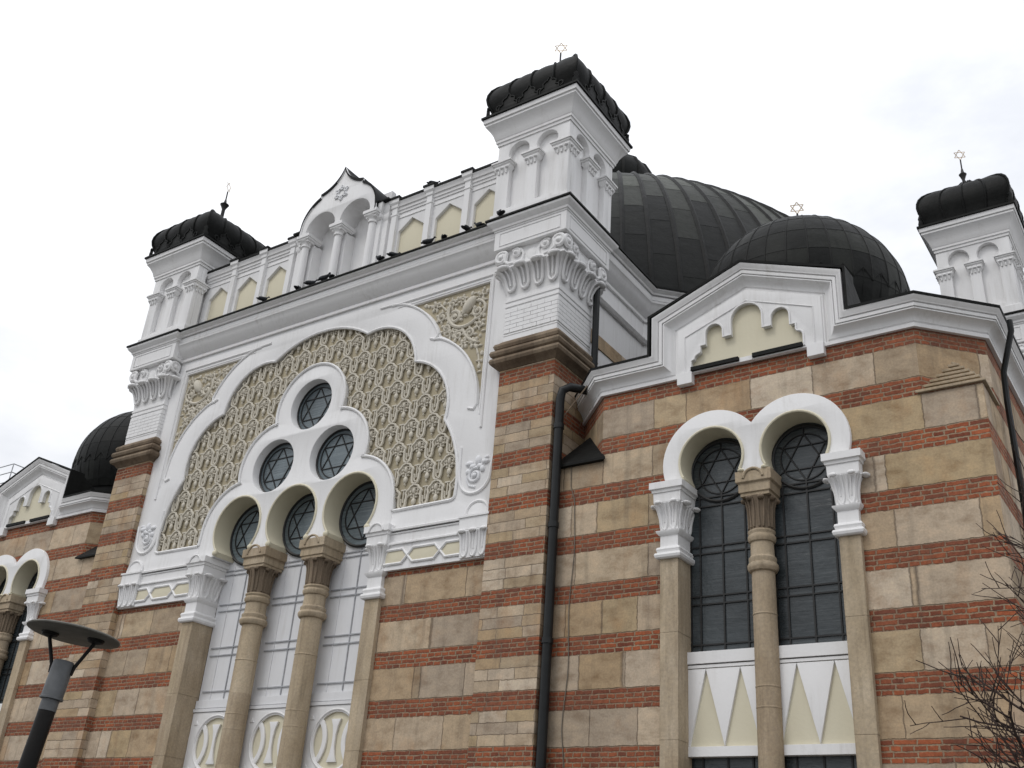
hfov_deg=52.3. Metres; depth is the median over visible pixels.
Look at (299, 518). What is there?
arched window
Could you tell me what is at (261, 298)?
pigeon
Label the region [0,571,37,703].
window
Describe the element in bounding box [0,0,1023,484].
sky
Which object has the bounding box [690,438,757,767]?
window
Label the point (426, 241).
pigeon
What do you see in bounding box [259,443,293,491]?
round window
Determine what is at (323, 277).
pigeon
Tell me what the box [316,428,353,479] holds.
round window
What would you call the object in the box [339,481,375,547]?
arched window
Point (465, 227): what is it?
pigeon
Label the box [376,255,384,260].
pigeon
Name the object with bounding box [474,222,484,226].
pigeon
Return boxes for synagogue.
[0,43,1023,767]
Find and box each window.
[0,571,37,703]
[0,578,5,593]
[230,504,258,565]
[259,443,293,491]
[282,493,314,556]
[297,383,331,429]
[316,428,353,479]
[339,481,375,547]
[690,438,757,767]
[771,423,856,767]
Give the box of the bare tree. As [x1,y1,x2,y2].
[904,419,1023,767]
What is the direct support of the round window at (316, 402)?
in the synagogue
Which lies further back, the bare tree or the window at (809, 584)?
the window at (809, 584)
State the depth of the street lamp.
8.75 m
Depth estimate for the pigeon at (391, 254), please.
19.69 m
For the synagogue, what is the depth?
16.65 m
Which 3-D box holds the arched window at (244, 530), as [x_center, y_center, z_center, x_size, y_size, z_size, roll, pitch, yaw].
[-4.899,2.842,19.738,1.240,1.240,0.056,-14,-32,31]
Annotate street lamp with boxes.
[17,619,119,767]
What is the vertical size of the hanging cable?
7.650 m
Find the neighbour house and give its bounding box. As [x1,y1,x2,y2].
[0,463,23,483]
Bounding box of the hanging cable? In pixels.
[561,467,574,767]
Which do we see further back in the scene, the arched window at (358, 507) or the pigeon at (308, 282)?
the pigeon at (308, 282)
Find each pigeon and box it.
[256,296,269,300]
[303,279,317,284]
[317,272,330,280]
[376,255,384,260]
[387,252,400,256]
[421,236,436,244]
[461,225,471,230]
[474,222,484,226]
[497,209,504,215]
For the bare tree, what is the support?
on the ground
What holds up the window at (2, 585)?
in the synagogue
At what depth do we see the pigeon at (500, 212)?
18.31 m

